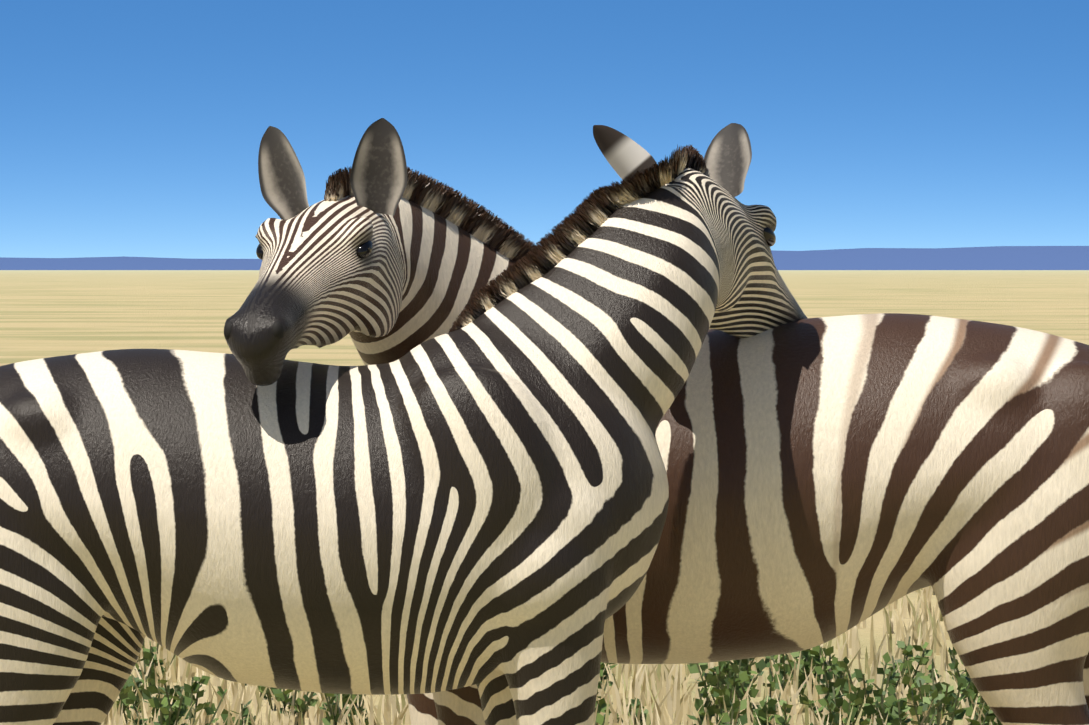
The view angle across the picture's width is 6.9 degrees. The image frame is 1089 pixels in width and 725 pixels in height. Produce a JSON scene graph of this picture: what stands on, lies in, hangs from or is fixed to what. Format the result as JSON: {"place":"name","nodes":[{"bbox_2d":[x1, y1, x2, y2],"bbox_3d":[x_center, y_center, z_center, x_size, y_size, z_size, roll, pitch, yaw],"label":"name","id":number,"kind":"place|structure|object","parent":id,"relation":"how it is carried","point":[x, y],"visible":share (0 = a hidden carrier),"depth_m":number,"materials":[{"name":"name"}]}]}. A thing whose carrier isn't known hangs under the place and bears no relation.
{"place":"outdoors","nodes":[
{"label":"outdoors","id":0,"kind":"place"},
{"bbox_2d":[0,270,1088,724],"bbox_3d":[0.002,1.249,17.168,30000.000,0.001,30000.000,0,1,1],"label":"ground","id":1,"kind":"structure","parent":0,"point":[54,312],"depth_m":337.00,"materials":[{"name":"beige sand"}]},
{"bbox_2d":[0,123,806,724],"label":"zebra","id":2,"kind":"object","parent":1,"relation":"on","point":[478,493],"visible":0.98,"depth_m":16.95,"materials":[{"name":"multicoloured"}]},
{"bbox_2d":[0,246,1088,269],"bbox_3d":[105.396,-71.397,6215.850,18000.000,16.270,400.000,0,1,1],"label":"distant hills","id":3,"kind":"structure","parent":1,"relation":"on","point":[1025,258],"depth_m":6036.21,"materials":[{"name":"blue"}]},
{"bbox_2d":[117,636,1002,724],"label":"green herbs","id":4,"kind":"object","parent":1,"relation":"on","point":[893,708],"visible":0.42,"depth_m":27.40,"materials":[{"name":"green plant"}]},
{"bbox_2d":[224,118,1088,724],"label":"zebra","id":5,"kind":"object","parent":1,"relation":"on","point":[832,478],"visible":0.69,"depth_m":17.50,"materials":[{"name":"multicoloured"}]},
{"bbox_2d":[0,0,1088,258],"label":"sky","id":6,"kind":"structure","parent":0,"point":[129,128],"materials":[{"name":"blue"}]},
{"bbox_2d":[101,586,996,724],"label":"dry grass","id":7,"kind":"structure","parent":0,"point":[667,678],"depth_m":28.44,"materials":[{"name":"beige plant"}]}
]}

